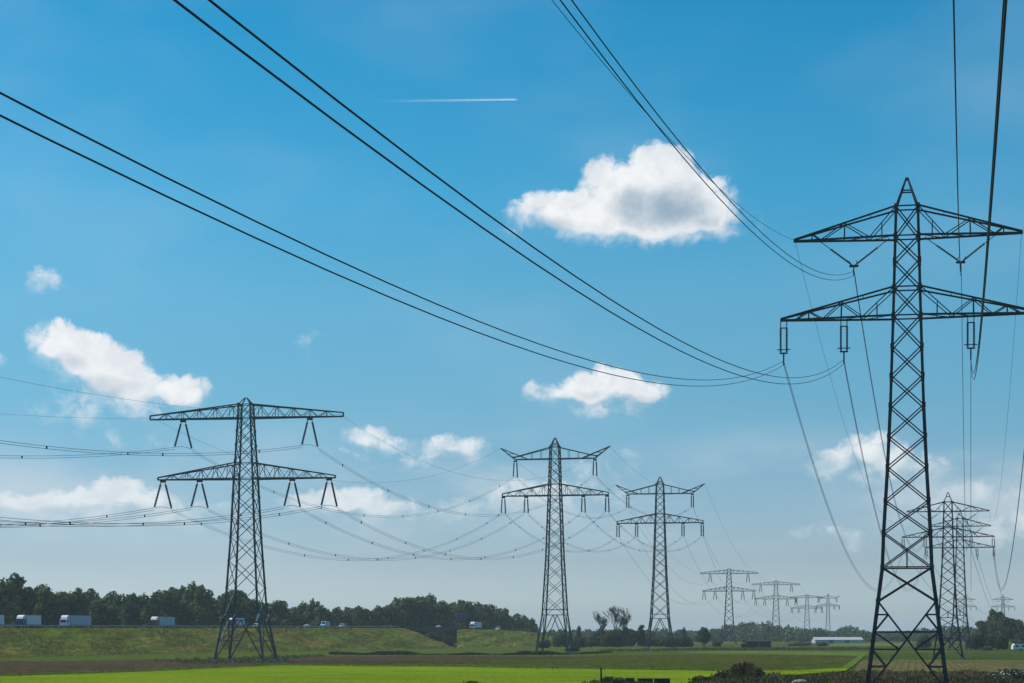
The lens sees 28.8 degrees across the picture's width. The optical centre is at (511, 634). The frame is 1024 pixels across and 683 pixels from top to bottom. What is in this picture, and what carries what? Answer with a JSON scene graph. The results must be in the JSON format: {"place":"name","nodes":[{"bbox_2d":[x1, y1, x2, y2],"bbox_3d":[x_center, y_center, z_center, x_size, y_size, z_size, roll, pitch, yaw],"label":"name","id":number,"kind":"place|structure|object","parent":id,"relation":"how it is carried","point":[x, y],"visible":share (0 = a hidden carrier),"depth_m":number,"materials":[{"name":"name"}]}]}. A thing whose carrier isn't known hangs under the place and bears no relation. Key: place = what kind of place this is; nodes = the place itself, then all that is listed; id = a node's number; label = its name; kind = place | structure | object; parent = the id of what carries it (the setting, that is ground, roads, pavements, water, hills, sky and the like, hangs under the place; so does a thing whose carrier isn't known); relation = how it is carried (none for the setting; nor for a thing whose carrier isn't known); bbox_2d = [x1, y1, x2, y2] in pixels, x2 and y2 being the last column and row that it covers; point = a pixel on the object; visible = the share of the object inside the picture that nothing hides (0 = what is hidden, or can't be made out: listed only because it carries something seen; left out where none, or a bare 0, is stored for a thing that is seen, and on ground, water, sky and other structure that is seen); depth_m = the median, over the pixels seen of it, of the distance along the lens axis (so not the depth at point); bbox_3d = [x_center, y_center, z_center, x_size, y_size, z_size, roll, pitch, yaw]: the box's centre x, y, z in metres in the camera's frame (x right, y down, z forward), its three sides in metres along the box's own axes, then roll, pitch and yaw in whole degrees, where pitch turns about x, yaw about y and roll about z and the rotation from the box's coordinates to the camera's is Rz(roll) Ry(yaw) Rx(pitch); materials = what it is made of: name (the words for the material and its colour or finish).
{"place":"outdoors","nodes":[
{"label":"outdoors","id":0,"kind":"place"},
{"bbox_2d":[0,628,452,656],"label":"embankment","id":1,"kind":"structure","parent":0,"point":[149,643],"depth_m":689.94,"materials":[{"name":"green plant"}]},
{"bbox_2d":[0,625,397,627],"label":"guard rail","id":2,"kind":"object","parent":1,"relation":"on","point":[196,626],"visible":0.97,"depth_m":697.36,"materials":[{"name":"grey metal"}]},
{"bbox_2d":[0,626,573,657],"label":"bank grass","id":3,"kind":"structure","parent":1,"relation":"on","point":[97,645],"depth_m":673.68,"materials":[{"name":"green plant"}]},
{"bbox_2d":[0,655,610,674],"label":"ploughed field","id":4,"kind":"structure","parent":0,"point":[18,667],"depth_m":428.64,"materials":[{"name":"green plant"}]},
{"bbox_2d":[149,397,343,661],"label":"pylon","id":5,"kind":"object","parent":4,"relation":"on","point":[239,463],"visible":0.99,"depth_m":442.01,"materials":[{"name":"grey metal"}]},
{"bbox_2d":[0,506,283,526],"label":"cable pair","id":6,"kind":"object","parent":5,"relation":"hanging from","point":[139,525],"visible":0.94,"depth_m":385.43,"materials":[{"name":"grey metal"}]},
{"bbox_2d":[0,440,301,455],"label":"cable pair","id":7,"kind":"object","parent":5,"relation":"hanging from","point":[146,455],"visible":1,"depth_m":381.99,"materials":[{"name":"grey metal"}]},
{"bbox_2d":[0,506,319,525],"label":"cable pair","id":8,"kind":"object","parent":5,"relation":"hanging from","point":[151,523],"visible":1,"depth_m":371.10,"materials":[{"name":"grey metal"}]},
{"bbox_2d":[172,509,498,560],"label":"cable pair","id":9,"kind":"object","parent":5,"relation":"hanging from","point":[326,557],"visible":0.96,"depth_m":528.37,"materials":[{"name":"grey metal"}]},
{"bbox_2d":[195,451,512,517],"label":"cable pair","id":10,"kind":"object","parent":5,"relation":"attached to","point":[348,512],"visible":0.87,"depth_m":536.04,"materials":[{"name":"grey metal"}]},
{"bbox_2d":[301,508,581,559],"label":"cable pair","id":11,"kind":"object","parent":5,"relation":"hanging from","point":[430,556],"visible":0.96,"depth_m":513.27,"materials":[{"name":"grey metal"}]},
{"bbox_2d":[319,448,590,516],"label":"cable pair","id":12,"kind":"object","parent":5,"relation":"attached to","point":[439,508],"visible":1,"depth_m":515.03,"materials":[{"name":"grey metal"}]},
{"bbox_2d":[0,663,735,682],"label":"meadow","id":13,"kind":"structure","parent":0,"point":[334,674],"depth_m":289.08,"materials":[{"name":"green plant"}]},
{"bbox_2d":[764,667,849,674],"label":"grass strip","id":14,"kind":"object","parent":13,"relation":"on","point":[793,672],"depth_m":319.13,"materials":[{"name":"green plant"}]},
{"bbox_2d":[405,626,460,631],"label":"underpass bridge","id":15,"kind":"structure","parent":0,"point":[422,629],"depth_m":944.41,"materials":[{"name":"concrete"}]},
{"bbox_2d":[0,0,1023,634],"label":"sky","id":16,"kind":"structure","parent":0,"point":[811,116],"materials":[{"name":"blue"}]},
{"bbox_2d":[115,636,1023,676],"bbox_3d":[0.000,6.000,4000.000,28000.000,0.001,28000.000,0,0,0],"label":"ground","id":17,"kind":"structure","parent":0,"point":[906,648],"depth_m":884.98,"materials":[{"name":"green plant"}]},
{"bbox_2d":[0,587,20,624],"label":"poplar","id":18,"kind":"object","parent":17,"relation":"on","point":[4,606],"visible":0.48,"depth_m":744.46,"materials":[{"name":"green plant"}]},
{"bbox_2d":[0,577,24,622],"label":"poplar","id":19,"kind":"object","parent":17,"relation":"on","point":[12,595],"visible":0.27,"depth_m":780.06,"materials":[{"name":"green plant"}]},
{"bbox_2d":[6,572,36,614],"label":"poplar","id":20,"kind":"object","parent":17,"relation":"on","point":[18,581],"visible":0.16,"depth_m":791.37,"materials":[{"name":"green plant"}]},
{"bbox_2d":[20,587,37,614],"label":"poplar","id":21,"kind":"object","parent":17,"relation":"on","point":[30,590],"visible":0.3,"depth_m":791.62,"materials":[{"name":"green plant"}]},
{"bbox_2d":[32,584,61,627],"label":"poplar","id":22,"kind":"object","parent":17,"relation":"on","point":[46,607],"visible":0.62,"depth_m":779.91,"materials":[{"name":"green plant"}]},
{"bbox_2d":[52,591,76,627],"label":"broadleaf tree","id":23,"kind":"object","parent":17,"relation":"on","point":[63,598],"visible":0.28,"depth_m":801.69,"materials":[{"name":"green plant"}]},
{"bbox_2d":[69,587,98,627],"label":"poplar","id":24,"kind":"object","parent":17,"relation":"on","point":[82,600],"visible":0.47,"depth_m":810.38,"materials":[{"name":"green plant"}]},
{"bbox_2d":[88,595,122,627],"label":"broadleaf tree","id":25,"kind":"object","parent":17,"relation":"on","point":[104,610],"visible":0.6,"depth_m":822.55,"materials":[{"name":"green plant"}]},
{"bbox_2d":[111,594,132,627],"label":"broadleaf tree","id":26,"kind":"object","parent":17,"relation":"on","point":[118,599],"visible":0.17,"depth_m":849.96,"materials":[{"name":"green plant"}]},
{"bbox_2d":[118,593,147,627],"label":"poplar","id":27,"kind":"object","parent":17,"relation":"on","point":[127,611],"visible":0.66,"depth_m":837.66,"materials":[{"name":"green plant"}]},
{"bbox_2d":[128,592,149,627],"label":"poplar","id":28,"kind":"object","parent":17,"relation":"on","point":[135,618],"visible":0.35,"depth_m":838.36,"materials":[{"name":"green plant"}]},
{"bbox_2d":[140,594,164,627],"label":"poplar","id":29,"kind":"object","parent":17,"relation":"on","point":[153,608],"visible":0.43,"depth_m":826.75,"materials":[{"name":"green plant"}]},
{"bbox_2d":[152,589,183,627],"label":"broadleaf tree","id":30,"kind":"object","parent":17,"relation":"on","point":[172,605],"visible":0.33,"depth_m":871.14,"materials":[{"name":"green plant"}]},
{"bbox_2d":[180,581,209,626],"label":"poplar","id":31,"kind":"object","parent":17,"relation":"on","point":[186,614],"visible":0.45,"depth_m":896.42,"materials":[{"name":"green plant"}]},
{"bbox_2d":[186,584,220,627],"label":"poplar","id":32,"kind":"object","parent":17,"relation":"on","point":[204,615],"visible":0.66,"depth_m":870.88,"materials":[{"name":"green plant"}]},
{"bbox_2d":[209,592,248,627],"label":"broadleaf tree","id":33,"kind":"object","parent":17,"relation":"on","point":[221,599],"visible":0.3,"depth_m":880.17,"materials":[{"name":"green plant"}]},
{"bbox_2d":[150,654,323,663],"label":"tall grass","id":34,"kind":"structure","parent":17,"relation":"on","point":[252,659],"depth_m":451.32,"materials":[{"name":"green plant"}]},
{"bbox_2d":[239,597,266,627],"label":"broadleaf tree","id":35,"kind":"object","parent":17,"relation":"on","point":[251,608],"visible":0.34,"depth_m":910.95,"materials":[{"name":"green plant"}]},
{"bbox_2d":[262,600,287,627],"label":"broadleaf tree","id":36,"kind":"object","parent":17,"relation":"on","point":[278,607],"visible":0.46,"depth_m":974.67,"materials":[{"name":"green plant"}]},
{"bbox_2d":[277,607,303,627],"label":"broadleaf tree","id":37,"kind":"object","parent":17,"relation":"on","point":[293,616],"visible":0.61,"depth_m":972.53,"materials":[{"name":"green plant"}]},
{"bbox_2d":[300,598,320,625],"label":"poplar","id":38,"kind":"object","parent":17,"relation":"on","point":[309,617],"visible":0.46,"depth_m":977.11,"materials":[{"name":"green plant"}]},
{"bbox_2d":[310,605,336,627],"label":"broadleaf tree","id":39,"kind":"object","parent":17,"relation":"on","point":[324,614],"visible":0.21,"depth_m":971.40,"materials":[{"name":"green plant"}]},
{"bbox_2d":[331,607,347,627],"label":"poplar","id":40,"kind":"object","parent":17,"relation":"on","point":[338,612],"visible":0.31,"depth_m":1018.04,"materials":[{"name":"green plant"}]},
{"bbox_2d":[0,647,689,660],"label":"verge","id":41,"kind":"structure","parent":17,"relation":"on","point":[446,651],"depth_m":609.60,"materials":[{"name":"green plant"}]},
{"bbox_2d":[329,650,613,654],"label":"ditch reeds","id":42,"kind":"object","parent":41,"relation":"on","point":[523,652],"visible":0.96,"depth_m":602.47,"materials":[{"name":"green plant"}]},
{"bbox_2d":[347,605,375,627],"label":"broadleaf tree","id":43,"kind":"object","parent":17,"relation":"on","point":[360,616],"visible":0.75,"depth_m":1018.64,"materials":[{"name":"green plant"}]},
{"bbox_2d":[370,605,388,627],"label":"broadleaf tree","id":44,"kind":"object","parent":17,"relation":"on","point":[377,616],"visible":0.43,"depth_m":1027.08,"materials":[{"name":"green plant"}]},
{"bbox_2d":[382,603,407,627],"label":"broadleaf tree","id":45,"kind":"object","parent":17,"relation":"on","point":[395,616],"visible":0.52,"depth_m":1060.83,"materials":[{"name":"green plant"}]},
{"bbox_2d":[392,597,421,632],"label":"broadleaf tree","id":46,"kind":"object","parent":17,"relation":"on","point":[406,604],"visible":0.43,"depth_m":1076.18,"materials":[{"name":"green plant"}]},
{"bbox_2d":[407,595,441,634],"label":"broadleaf tree","id":47,"kind":"object","parent":17,"relation":"on","point":[425,611],"visible":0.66,"depth_m":1083.67,"materials":[{"name":"green plant"}]},
{"bbox_2d":[431,631,456,645],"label":"undergrowth shrub","id":48,"kind":"object","parent":17,"relation":"on","point":[446,639],"visible":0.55,"depth_m":1065.09,"materials":[{"name":"green plant"}]},
{"bbox_2d":[435,600,455,635],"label":"broadleaf tree","id":49,"kind":"object","parent":17,"relation":"on","point":[449,615],"visible":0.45,"depth_m":1117.67,"materials":[{"name":"green plant"}]},
{"bbox_2d":[450,600,482,633],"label":"broadleaf tree","id":50,"kind":"object","parent":17,"relation":"on","point":[468,608],"visible":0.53,"depth_m":1133.53,"materials":[{"name":"green plant"}]},
{"bbox_2d":[479,604,506,629],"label":"broadleaf tree","id":51,"kind":"object","parent":17,"relation":"on","point":[492,618],"visible":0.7,"depth_m":1171.40,"materials":[{"name":"green plant"}]},
{"bbox_2d":[496,608,512,629],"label":"broadleaf tree","id":52,"kind":"object","parent":17,"relation":"on","point":[506,625],"visible":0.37,"depth_m":1227.27,"materials":[{"name":"green plant"}]},
{"bbox_2d":[508,613,524,630],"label":"broadleaf tree","id":53,"kind":"object","parent":17,"relation":"on","point":[516,620],"visible":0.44,"depth_m":1266.36,"materials":[{"name":"green plant"}]},
{"bbox_2d":[501,438,610,652],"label":"pylon","id":54,"kind":"object","parent":17,"relation":"on","point":[559,473],"visible":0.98,"depth_m":663.00,"materials":[{"name":"grey metal"}]},
{"bbox_2d":[209,509,520,560],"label":"cable pair","id":55,"kind":"object","parent":54,"relation":"hanging from","point":[358,557],"visible":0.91,"depth_m":528.75,"materials":[{"name":"grey metal"}]},
{"bbox_2d":[340,509,604,559],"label":"cable pair","id":56,"kind":"object","parent":54,"relation":"hanging from","point":[456,555],"visible":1,"depth_m":509.25,"materials":[{"name":"grey metal"}]},
{"bbox_2d":[551,633,570,646],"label":"shrub","id":57,"kind":"object","parent":17,"relation":"on","point":[557,641],"visible":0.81,"depth_m":993.37,"materials":[{"name":"green plant"}]},
{"bbox_2d":[599,626,629,646],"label":"shrub","id":58,"kind":"object","parent":17,"relation":"on","point":[616,637],"visible":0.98,"depth_m":992.43,"materials":[{"name":"green plant"}]},
{"bbox_2d":[615,608,631,646],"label":"bare tree","id":59,"kind":"object","parent":17,"relation":"on","point":[623,622],"visible":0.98,"depth_m":1030.30,"materials":[{"name":"plant"}]},
{"bbox_2d":[541,628,717,641],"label":"horizon woods","id":60,"kind":"object","parent":17,"relation":"on","point":[659,634],"visible":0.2,"depth_m":1716.00,"materials":[{"name":"green plant"}]},
{"bbox_2d":[623,629,639,646],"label":"shrub","id":61,"kind":"object","parent":17,"relation":"on","point":[633,636],"visible":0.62,"depth_m":1035.64,"materials":[{"name":"green plant"}]},
{"bbox_2d":[616,477,704,648],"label":"pylon","id":62,"kind":"object","parent":17,"relation":"on","point":[656,484],"visible":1,"depth_m":853.44,"materials":[{"name":"grey metal"}]},
{"bbox_2d":[674,636,694,646],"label":"shrub","id":63,"kind":"object","parent":17,"relation":"on","point":[684,642],"visible":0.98,"depth_m":992.48,"materials":[{"name":"green plant"}]},
{"bbox_2d":[695,627,710,644],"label":"broadleaf tree","id":64,"kind":"object","parent":17,"relation":"on","point":[704,636],"visible":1,"depth_m":994.18,"materials":[{"name":"green plant"}]},
{"bbox_2d":[701,568,757,643],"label":"pylon","id":65,"kind":"object","parent":17,"relation":"on","point":[715,589],"visible":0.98,"depth_m":1343.86,"materials":[{"name":"grey metal"}]},
{"bbox_2d":[597,647,869,651],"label":"verge grass","id":66,"kind":"structure","parent":17,"relation":"on","point":[743,648],"depth_m":789.52,"materials":[{"name":"green plant"}]},
{"bbox_2d":[726,661,765,676],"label":"bush","id":67,"kind":"object","parent":17,"relation":"on","point":[742,668],"visible":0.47,"depth_m":264.47,"materials":[{"name":"green plant"}]},
{"bbox_2d":[752,580,799,641],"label":"pylon","id":68,"kind":"object","parent":17,"relation":"on","point":[774,583],"visible":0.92,"depth_m":1760.22,"materials":[{"name":"grey metal"}]},
{"bbox_2d":[681,620,871,641],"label":"horizon woods","id":69,"kind":"object","parent":17,"relation":"on","point":[747,631],"visible":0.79,"depth_m":1711.84,"materials":[{"name":"green plant"}]},
{"bbox_2d":[687,651,868,655],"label":"grass strip","id":70,"kind":"object","parent":17,"relation":"on","point":[789,653],"depth_m":677.00,"materials":[{"name":"green plant"}]},
{"bbox_2d":[789,594,824,628],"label":"pylon","id":71,"kind":"object","parent":17,"relation":"on","point":[805,605],"visible":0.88,"depth_m":2396.81,"materials":[{"name":"grey metal"}]},
{"bbox_2d":[811,637,862,642],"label":"barn","id":72,"kind":"structure","parent":17,"relation":"on","point":[838,639],"depth_m":1457.63,"materials":[{"name":"metal"}]},
{"bbox_2d":[692,674,1023,682],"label":"green weeds","id":73,"kind":"object","parent":17,"relation":"on","point":[913,677],"visible":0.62,"depth_m":237.59,"materials":[{"name":"green plant"}]},
{"bbox_2d":[699,668,1023,682],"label":"withered weeds","id":74,"kind":"object","parent":17,"relation":"on","point":[889,673],"visible":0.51,"depth_m":260.73,"materials":[{"name":"plant"}]},
{"bbox_2d":[777,177,1023,682],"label":"pylon","id":75,"kind":"object","parent":17,"relation":"on","point":[892,319],"visible":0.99,"depth_m":194.01,"materials":[{"name":"metal"}]},
{"bbox_2d":[0,92,782,385],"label":"cable pair","id":76,"kind":"object","parent":75,"relation":"hanging from","point":[87,137],"visible":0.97,"depth_m":50.50,"materials":[{"name":"grey metal"}]},
{"bbox_2d":[173,0,843,383],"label":"cable pair","id":77,"kind":"object","parent":75,"relation":"hanging from","point":[421,166],"visible":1,"depth_m":42.17,"materials":[{"name":"grey metal"}]},
{"bbox_2d":[552,0,792,239],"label":"cable","id":78,"kind":"object","parent":75,"relation":"attached to","point":[646,113],"visible":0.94,"depth_m":101.92,"materials":[{"name":"grey metal"}]},
{"bbox_2d":[560,0,853,279],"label":"cable pair","id":79,"kind":"object","parent":75,"relation":"hanging from","point":[672,132],"visible":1,"depth_m":71.30,"materials":[{"name":"grey metal"}]},
{"bbox_2d":[784,363,901,590],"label":"cable pair","id":80,"kind":"object","parent":75,"relation":"hanging from","point":[817,474],"visible":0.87,"depth_m":236.76,"materials":[{"name":"grey metal"}]},
{"bbox_2d":[844,363,924,589],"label":"cable pair","id":81,"kind":"object","parent":75,"relation":"hanging from","point":[865,466],"visible":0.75,"depth_m":228.37,"materials":[{"name":"grey metal"}]},
{"bbox_2d":[854,271,927,551],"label":"cable pair","id":82,"kind":"object","parent":75,"relation":"hanging from","point":[875,405],"visible":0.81,"depth_m":234.54,"materials":[{"name":"grey metal"}]},
{"bbox_2d":[953,0,961,275],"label":"cable pair","id":83,"kind":"object","parent":75,"relation":"hanging from","point":[956,122],"visible":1,"depth_m":69.48,"materials":[{"name":"grey metal"}]},
{"bbox_2d":[971,0,1007,379],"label":"cable pair","id":84,"kind":"object","parent":75,"relation":"hanging from","point":[1002,35],"visible":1,"depth_m":41.03,"materials":[{"name":"grey metal"}]},
{"bbox_2d":[868,625,1012,641],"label":"horizon woods","id":85,"kind":"object","parent":17,"relation":"on","point":[895,637],"visible":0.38,"depth_m":1789.24,"materials":[{"name":"green plant"}]},
{"bbox_2d":[925,510,995,649],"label":"pylon","id":86,"kind":"object","parent":17,"relation":"on","point":[965,596],"visible":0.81,"depth_m":794.74,"materials":[{"name":"grey metal"}]},
{"bbox_2d":[964,631,988,649],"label":"shrub","id":87,"kind":"object","parent":17,"relation":"on","point":[978,641],"visible":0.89,"depth_m":821.22,"materials":[{"name":"green plant"}]},
{"bbox_2d":[986,608,1003,634],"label":"broadleaf tree","id":88,"kind":"object","parent":17,"relation":"on","point":[991,619],"visible":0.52,"depth_m":1084.73,"materials":[{"name":"green plant"}]},
{"bbox_2d":[995,635,1009,649],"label":"shrub","id":89,"kind":"object","parent":17,"relation":"on","point":[1000,642],"visible":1,"depth_m":822.25,"materials":[{"name":"green plant"}]},
{"bbox_2d":[992,616,1019,640],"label":"broadleaf tree","id":90,"kind":"object","parent":17,"relation":"on","point":[1008,629],"visible":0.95,"depth_m":1036.66,"materials":[{"name":"green plant"}]},
{"bbox_2d":[365,654,867,670],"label":"dark field","id":91,"kind":"structure","parent":0,"point":[769,662],"depth_m":430.81,"materials":[{"name":"green plant"}]},
{"bbox_2d":[457,629,785,647],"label":"embankment","id":92,"kind":"structure","parent":0,"point":[471,638],"depth_m":984.87,"materials":[{"name":"green plant"}]},
{"bbox_2d":[743,640,771,646],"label":"shed","id":93,"kind":"structure","parent":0,"point":[760,643],"depth_m":968.42,"materials":[{"name":"concrete"}]},
{"bbox_2d":[829,643,901,645],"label":"meadow","id":94,"kind":"structure","parent":0,"point":[863,644],"depth_m":1247.14,"materials":[{"name":"green plant"}]},
{"bbox_2d":[855,660,1023,672],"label":"stubble field","id":95,"kind":"structure","parent":0,"point":[992,666],"depth_m":383.21,"materials":[{"name":"plant"}]},
{"bbox_2d":[985,668,1023,678],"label":"flowering shrub","id":96,"kind":"object","parent":95,"relation":"on","point":[1018,673],"visible":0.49,"depth_m":251.47,"materials":[{"name":"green plant"}]},
{"bbox_2d":[868,653,1023,659],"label":"maize field","id":97,"kind":"structure","parent":0,"point":[957,656],"depth_m":546.41,"materials":[{"name":"green plant"}]},
{"bbox_2d":[902,492,994,658],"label":"pylon","id":98,"kind":"object","parent":97,"relation":"on","point":[954,584],"visible":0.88,"depth_m":496.56,"materials":[{"name":"metal"}]},
{"bbox_3d":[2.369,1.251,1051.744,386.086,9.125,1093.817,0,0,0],"label":"motorway","id":99,"kind":"structure","parent":0,"visible":0},
{"bbox_2d":[15,615,40,627],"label":"truck","id":100,"kind":"object","parent":99,"relation":"on","point":[28,619],"visible":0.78,"depth_m":611.86,"materials":[{"name":"white metal"}]},
{"bbox_2d":[60,615,90,627],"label":"truck","id":101,"kind":"object","parent":99,"relation":"on","point":[75,619],"visible":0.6,"depth_m":640.49,"materials":[{"name":"white metal"}]},
{"bbox_2d":[150,617,174,627],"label":"truck","id":102,"kind":"object","parent":99,"relation":"on","point":[162,620],"visible":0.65,"depth_m":701.22,"materials":[{"name":"white metal"}]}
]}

